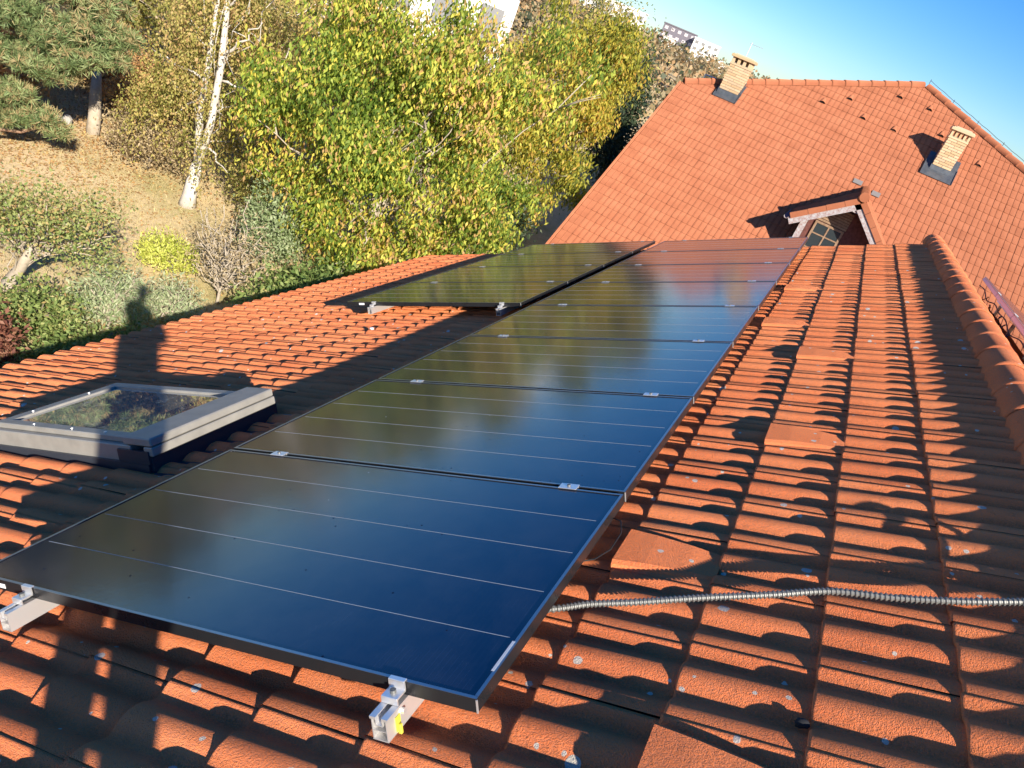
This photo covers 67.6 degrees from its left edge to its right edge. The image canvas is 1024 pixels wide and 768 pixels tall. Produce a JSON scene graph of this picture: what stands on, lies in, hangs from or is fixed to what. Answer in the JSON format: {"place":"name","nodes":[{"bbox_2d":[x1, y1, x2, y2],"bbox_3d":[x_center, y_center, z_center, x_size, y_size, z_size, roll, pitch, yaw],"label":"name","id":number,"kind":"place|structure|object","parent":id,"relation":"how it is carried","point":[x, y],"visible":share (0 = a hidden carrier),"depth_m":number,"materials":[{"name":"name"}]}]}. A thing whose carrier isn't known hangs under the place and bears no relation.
{"place":"outdoors","nodes":[
{"label":"outdoors","id":0,"kind":"place"},
{"bbox_2d":[0,0,701,367],"bbox_3d":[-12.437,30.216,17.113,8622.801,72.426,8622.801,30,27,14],"label":"ground","id":1,"kind":"structure","parent":0,"point":[554,222],"depth_m":15.23,"materials":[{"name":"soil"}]},
{"bbox_2d":[0,301,38,368],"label":"red bush","id":2,"kind":"object","parent":1,"relation":"on","point":[6,342],"visible":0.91,"depth_m":9.77,"materials":[{"name":"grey plant"}]},
{"bbox_2d":[0,0,58,97],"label":"dry bush","id":3,"kind":"object","parent":1,"relation":"on","point":[23,77],"visible":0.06,"depth_m":16.76,"materials":[{"name":"brown plant"}]},
{"bbox_2d":[0,98,77,143],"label":"pine tree","id":4,"kind":"object","parent":1,"relation":"on","point":[50,122],"visible":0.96,"depth_m":14.34,"materials":[{"name":"green plant"}]},
{"bbox_2d":[0,262,104,343],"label":"laurel bush","id":5,"kind":"object","parent":1,"relation":"on","point":[42,310],"visible":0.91,"depth_m":10.59,"materials":[{"name":"green plant"}]},
{"bbox_2d":[3,0,103,86],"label":"dry bush","id":6,"kind":"object","parent":1,"relation":"on","point":[62,9],"visible":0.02,"depth_m":18.55,"materials":[{"name":"brown plant"}]},
{"bbox_2d":[62,114,72,124],"bbox_3d":[-9.609,-5.651,16.474,0.242,0.302,0.231,25,26,4],"label":"stone","id":7,"kind":"object","parent":1,"relation":"on","point":[68,118],"visible":0.42,"depth_m":16.40,"materials":[{"name":"stone"}]},
{"bbox_2d":[0,162,138,291],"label":"apple tree","id":8,"kind":"object","parent":1,"relation":"on","point":[30,253],"visible":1,"depth_m":10.62,"materials":[{"name":"green plant"}]},
{"bbox_2d":[0,0,146,108],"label":"pine tree","id":9,"kind":"object","parent":1,"relation":"on","point":[54,56],"visible":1,"depth_m":13.84,"materials":[{"name":"green plant"}]},
{"bbox_2d":[0,312,155,366],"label":"laurel bush","id":10,"kind":"object","parent":1,"relation":"on","point":[51,346],"visible":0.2,"depth_m":10.35,"materials":[{"name":"green plant"}]},
{"bbox_2d":[85,71,101,135],"bbox_3d":[-9.106,-6.099,16.722,0.295,1.291,0.951,7,30,-29],"label":"trunk","id":11,"kind":"object","parent":1,"relation":"on","point":[95,104],"visible":0.79,"depth_m":16.55,"materials":[{"name":"beige plant"}]},
{"bbox_2d":[51,251,173,334],"bbox_3d":[-5.940,-1.365,11.377,1.264,1.321,1.674,30,27,14],"label":"sumac bush","id":12,"kind":"object","parent":1,"relation":"on","point":[106,306],"visible":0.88,"depth_m":11.28,"materials":[{"name":"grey plant"}]},
{"bbox_2d":[69,15,178,114],"bbox_3d":[-9.648,-7.740,18.521,3.416,2.548,2.888,30,27,14],"label":"dry bush","id":13,"kind":"object","parent":1,"relation":"on","point":[132,62],"visible":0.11,"depth_m":18.32,"materials":[{"name":"brown plant"}]},
{"bbox_2d":[87,0,174,57],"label":"broadleaf tree","id":14,"kind":"object","parent":1,"relation":"on","point":[145,12],"visible":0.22,"depth_m":20.74,"materials":[{"name":"green plant"}]},
{"bbox_2d":[91,95,208,181],"bbox_3d":[-7.524,-5.252,16.181,2.462,1.599,2.162,17,26,-12],"label":"dry bush","id":15,"kind":"object","parent":1,"relation":"on","point":[144,149],"visible":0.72,"depth_m":15.90,"materials":[{"name":"brown plant"}]},
{"bbox_2d":[76,53,225,156],"bbox_3d":[-8.252,-6.614,17.886,3.902,1.979,2.489,30,27,14],"label":"dry bush","id":16,"kind":"object","parent":1,"relation":"on","point":[111,89],"visible":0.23,"depth_m":17.59,"materials":[{"name":"brown plant"}]},
{"bbox_2d":[132,224,204,279],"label":"thuja bush","id":17,"kind":"object","parent":1,"relation":"on","point":[151,251],"visible":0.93,"depth_m":13.26,"materials":[{"name":"yellow plant"}]},
{"bbox_2d":[141,267,212,324],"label":"sumac bush","id":18,"kind":"object","parent":1,"relation":"on","point":[175,307],"visible":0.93,"depth_m":12.06,"materials":[{"name":"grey plant"}]},
{"bbox_2d":[131,41,251,128],"bbox_3d":[-7.983,-7.701,19.682,3.472,2.362,3.036,30,27,14],"label":"dry bush","id":19,"kind":"object","parent":1,"relation":"on","point":[212,90],"visible":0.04,"depth_m":19.47,"materials":[{"name":"brown plant"}]},
{"bbox_2d":[119,0,277,75],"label":"bare tree","id":20,"kind":"object","parent":1,"relation":"on","point":[165,22],"visible":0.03,"depth_m":20.15,"materials":[{"name":"brown plant"}]},
{"bbox_2d":[0,85,397,341],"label":"fallen leaves","id":21,"kind":"object","parent":1,"relation":"on","point":[61,146],"visible":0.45,"depth_m":15.39,"materials":[{"name":"brown plant"}]},
{"bbox_2d":[106,0,334,209],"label":"birch tree","id":22,"kind":"object","parent":1,"relation":"on","point":[174,81],"visible":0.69,"depth_m":14.83,"materials":[{"name":"white plant"}]},
{"bbox_2d":[160,184,285,303],"bbox_3d":[-4.790,-2.304,12.857,2.129,2.201,1.541,30,27,14],"label":"bare shrub","id":23,"kind":"object","parent":1,"relation":"on","point":[225,263],"visible":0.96,"depth_m":12.86,"materials":[{"name":"brown plant"}]},
{"bbox_2d":[136,0,323,154],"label":"birch tree","id":24,"kind":"object","parent":1,"relation":"on","point":[229,70],"visible":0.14,"depth_m":16.57,"materials":[{"name":"brown plant"}]},
{"bbox_2d":[231,174,311,274],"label":"green shrub","id":25,"kind":"object","parent":1,"relation":"on","point":[271,229],"visible":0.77,"depth_m":14.11,"materials":[{"name":"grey plant"}]},
{"bbox_2d":[219,137,326,223],"bbox_3d":[-4.996,-4.172,16.139,2.329,2.067,1.943,4,31,-33],"label":"dry bush","id":26,"kind":"object","parent":1,"relation":"on","point":[240,187],"visible":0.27,"depth_m":15.86,"materials":[{"name":"green plant"}]},
{"bbox_2d":[226,241,369,304],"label":"laurel bush","id":27,"kind":"object","parent":1,"relation":"on","point":[301,278],"visible":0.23,"depth_m":13.12,"materials":[{"name":"green plant"}]},
{"bbox_2d":[271,0,328,35],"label":"bare tree","id":28,"kind":"object","parent":1,"relation":"on","point":[300,12],"visible":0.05,"depth_m":25.47,"materials":[{"name":"brown plant"}]},
{"bbox_2d":[270,0,432,186],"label":"birch tree","id":29,"kind":"object","parent":1,"relation":"on","point":[315,31],"visible":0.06,"depth_m":16.73,"materials":[{"name":"green plant"}]},
{"bbox_2d":[321,0,519,114],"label":"white house","id":30,"kind":"structure","parent":1,"relation":"on","point":[507,8],"depth_m":27.46,"materials":[{"name":"white paint"}]},
{"bbox_2d":[387,0,410,8],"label":"window","id":31,"kind":"structure","parent":30,"relation":"in","point":[406,1],"depth_m":27.05,"materials":[{"name":"grey"}]},
{"bbox_2d":[430,0,459,22],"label":"window","id":32,"kind":"structure","parent":30,"relation":"in","point":[437,1],"depth_m":27.23,"materials":[{"name":"grey"}]},
{"bbox_2d":[478,3,504,41],"bbox_3d":[-0.838,-13.053,27.688,0.813,1.170,0.140,16,27,-14],"label":"window","id":33,"kind":"structure","parent":30,"relation":"in","point":[500,14],"depth_m":27.53,"materials":[{"name":"grey"}]},
{"bbox_2d":[218,0,628,277],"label":"walnut tree","id":34,"kind":"object","parent":1,"relation":"on","point":[434,78],"visible":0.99,"depth_m":13.52,"materials":[{"name":"green plant"}]},
{"bbox_2d":[442,161,542,252],"bbox_3d":[-0.479,-4.464,19.417,2.561,2.364,2.436,6,30,-30],"label":"dark bush","id":35,"kind":"object","parent":1,"relation":"on","point":[521,226],"visible":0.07,"depth_m":19.30,"materials":[{"name":"green plant"}]},
{"bbox_2d":[0,234,1023,767],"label":"tiled house","id":36,"kind":"structure","parent":1,"relation":"on","point":[852,418],"depth_m":2.47,"materials":[{"name":"ceramic"}]},
{"bbox_2d":[0,383,289,475],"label":"roof window","id":37,"kind":"structure","parent":36,"relation":"in","point":[110,426],"depth_m":4.01,"materials":[{"name":"grey metal"}]},
{"bbox_2d":[0,250,664,631],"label":"mounting rail","id":38,"kind":"object","parent":36,"relation":"attached to","point":[24,608],"visible":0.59,"depth_m":2.30,"materials":[{"name":"silver metal"}]},
{"bbox_2d":[378,335,731,403],"bbox_3d":[0.280,-0.123,4.503,1.808,0.039,1.115,3,18,25],"label":"solar module","id":39,"kind":"object","parent":38,"relation":"on","point":[689,369],"visible":0.98,"depth_m":4.40,"materials":[{"name":"grey"}]},
{"bbox_2d":[470,305,757,346],"bbox_3d":[0.751,-0.440,5.485,1.808,0.039,1.115,3,18,25],"label":"solar module","id":40,"kind":"object","parent":38,"relation":"on","point":[704,323],"visible":0.95,"depth_m":5.40,"materials":[{"name":"grey"}]},
{"bbox_2d":[533,281,775,310],"bbox_3d":[1.222,-0.756,6.467,1.808,0.039,1.115,3,18,25],"label":"solar module","id":41,"kind":"object","parent":38,"relation":"on","point":[746,293],"visible":0.93,"depth_m":6.40,"materials":[{"name":"grey"}]},
{"bbox_2d":[615,248,799,264],"bbox_3d":[2.165,-1.388,8.430,1.808,0.039,1.115,3,18,25],"label":"solar module","id":42,"kind":"object","parent":38,"relation":"attached to","point":[789,255],"visible":0.93,"depth_m":8.38,"materials":[{"name":"grey"}]},
{"bbox_2d":[643,237,807,251],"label":"solar module","id":43,"kind":"object","parent":38,"relation":"on","point":[743,244],"visible":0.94,"depth_m":9.37,"materials":[{"name":"grey"}]},
{"bbox_2d":[367,253,520,313],"bbox_3d":[-0.408,-1.329,9.077,0.194,0.142,4.630,3,18,25],"label":"mounting rail","id":44,"kind":"object","parent":36,"relation":"attached to","point":[372,309],"visible":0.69,"depth_m":7.10,"materials":[{"name":"silver metal"}]},
{"bbox_2d":[347,281,566,306],"bbox_3d":[-0.512,-0.871,7.336,1.808,0.037,1.115,3,18,25],"label":"solar module","id":45,"kind":"object","parent":44,"relation":"attached to","point":[490,294],"visible":1,"depth_m":7.19,"materials":[{"name":"grey"}]},
{"bbox_2d":[412,265,602,284],"bbox_3d":[-0.043,-1.185,8.313,1.808,0.037,1.115,3,18,25],"label":"solar module","id":46,"kind":"object","parent":44,"relation":"on","point":[569,274],"visible":0.96,"depth_m":8.25,"materials":[{"name":"grey"}]},
{"bbox_2d":[461,252,631,267],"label":"solar module","id":47,"kind":"object","parent":44,"relation":"attached to","point":[605,259],"visible":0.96,"depth_m":9.24,"materials":[{"name":"grey"}]},
{"bbox_2d":[500,241,654,254],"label":"solar module","id":48,"kind":"object","parent":44,"relation":"attached to","point":[633,247],"visible":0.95,"depth_m":10.22,"materials":[{"name":"grey"}]},
{"bbox_2d":[496,251,620,315],"bbox_3d":[0.789,-1.263,8.524,0.194,0.142,4.630,3,18,25],"label":"mounting rail","id":49,"kind":"object","parent":36,"relation":"attached to","point":[500,310],"visible":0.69,"depth_m":6.54,"materials":[{"name":"silver metal"}]},
{"bbox_2d":[369,248,783,742],"bbox_3d":[1.557,-0.519,5.706,0.194,0.142,9.190,3,18,25],"label":"mounting rail","id":50,"kind":"object","parent":36,"relation":"attached to","point":[390,715],"visible":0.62,"depth_m":1.74,"materials":[{"name":"silver metal"}]},
{"bbox_2d":[0,449,623,713],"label":"solar module","id":51,"kind":"object","parent":50,"relation":"attached to","point":[445,589],"visible":1,"depth_m":2.34,"materials":[{"name":"grey"}]},
{"bbox_2d":[584,518,621,561],"bbox_3d":[0.286,0.505,2.415,0.062,0.046,0.294,31,27,17],"label":"loose wire","id":52,"kind":"object","parent":51,"relation":"attached to","point":[613,543],"visible":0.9,"depth_m":2.45,"materials":[{"name":"black rubber"}]},
{"bbox_2d":[234,380,692,501],"bbox_3d":[-0.192,0.193,3.521,1.808,0.039,1.115,3,18,25],"label":"solar module","id":53,"kind":"object","parent":50,"relation":"on","point":[605,442],"visible":0.93,"depth_m":3.39,"materials":[{"name":"grey"}]},
{"bbox_2d":[580,263,789,284],"bbox_3d":[1.694,-1.072,7.448,1.808,0.039,1.115,3,18,25],"label":"solar module","id":54,"kind":"object","parent":50,"relation":"attached to","point":[704,272],"visible":0.93,"depth_m":7.39,"materials":[{"name":"grey"}]},
{"bbox_2d":[548,587,1023,612],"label":"corrugated conduit","id":55,"kind":"object","parent":36,"relation":"attached to","point":[905,598],"visible":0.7,"depth_m":2.17,"materials":[{"name":"silver metal"}]},
{"bbox_2d":[794,717,809,728],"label":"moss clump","id":56,"kind":"object","parent":36,"relation":"on","point":[801,723],"visible":1,"depth_m":1.73,"materials":[{"name":"black"}]},
{"bbox_2d":[979,285,1023,348],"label":"solar cable","id":57,"kind":"object","parent":36,"relation":"on","point":[1006,325],"visible":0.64,"depth_m":7.31,"materials":[{"name":"black rubber"}]},
{"bbox_2d":[993,300,1023,359],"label":"mounting rail","id":58,"kind":"object","parent":36,"relation":"on","point":[1013,325],"visible":0.4,"depth_m":8.16,"materials":[{"name":"silver metal"}]},
{"bbox_2d":[982,276,1023,317],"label":"solar module","id":59,"kind":"object","parent":58,"relation":"on","point":[994,289],"visible":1,"depth_m":8.66,"materials":[{"name":"black glass"}]},
{"bbox_2d":[995,293,1023,322],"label":"solar module","id":60,"kind":"object","parent":58,"relation":"on","point":[1010,310],"visible":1,"depth_m":7.62,"materials":[{"name":"black glass"}]},
{"bbox_2d":[1011,315,1023,335],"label":"solar module","id":61,"kind":"object","parent":58,"relation":"on","point":[1018,322],"visible":1,"depth_m":6.89,"materials":[{"name":"glass"}]},
{"bbox_2d":[486,6,588,166],"bbox_3d":[0.566,-9.858,25.837,5.048,5.456,4.449,30,27,14],"label":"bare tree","id":62,"kind":"object","parent":1,"relation":"on","point":[529,31],"visible":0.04,"depth_m":25.08,"materials":[{"name":"brown plant"}]},
{"bbox_2d":[464,0,659,229],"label":"walnut tree","id":63,"kind":"object","parent":1,"relation":"on","point":[530,154],"visible":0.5,"depth_m":19.52,"materials":[{"name":"yellow plant"}]},
{"bbox_2d":[546,0,613,86],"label":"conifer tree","id":64,"kind":"object","parent":1,"relation":"on","point":[595,4],"visible":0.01,"depth_m":37.38,"materials":[{"name":"green plant"}]},
{"bbox_2d":[551,0,670,117],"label":"broadleaf tree","id":65,"kind":"object","parent":1,"relation":"on","point":[603,10],"visible":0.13,"depth_m":32.64,"materials":[{"name":"green plant"}]},
{"bbox_2d":[583,0,646,28],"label":"apartment building","id":66,"kind":"structure","parent":1,"relation":"on","point":[643,15],"depth_m":262.84,"materials":[{"name":"white"}]},
{"bbox_2d":[577,19,672,183],"bbox_3d":[4.314,-10.182,28.447,3.190,6.366,3.170,30,27,14],"label":"conifer tree","id":67,"kind":"object","parent":1,"relation":"on","point":[611,147],"visible":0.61,"depth_m":28.26,"materials":[{"name":"green plant"}]},
{"bbox_2d":[506,0,777,122],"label":"hillside woods","id":68,"kind":"object","parent":1,"relation":"on","point":[689,66],"visible":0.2,"depth_m":69.81,"materials":[{"name":"brown plant"}]},
{"bbox_2d":[661,34,677,48],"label":"hillside house","id":69,"kind":"structure","parent":1,"relation":"on","point":[671,38],"depth_m":266.90,"materials":[{"name":"white paint"}]},
{"bbox_2d":[659,21,697,55],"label":"apartment building","id":70,"kind":"structure","parent":1,"relation":"on","point":[679,34],"depth_m":369.32,"materials":[{"name":"grey"}]},
{"bbox_2d":[686,36,720,62],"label":"apartment building","id":71,"kind":"structure","parent":1,"relation":"on","point":[698,44],"depth_m":364.77,"materials":[{"name":"white"}]},
{"bbox_2d":[545,53,1023,353],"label":"roof","id":72,"kind":"structure","parent":1,"relation":"on","point":[735,152],"depth_m":20.37,"materials":[{"name":"tile"}]},
{"bbox_2d":[580,0,1023,163],"label":"sky","id":73,"kind":"structure","parent":0,"point":[972,50],"materials":[{"name":"blue"}]}
]}

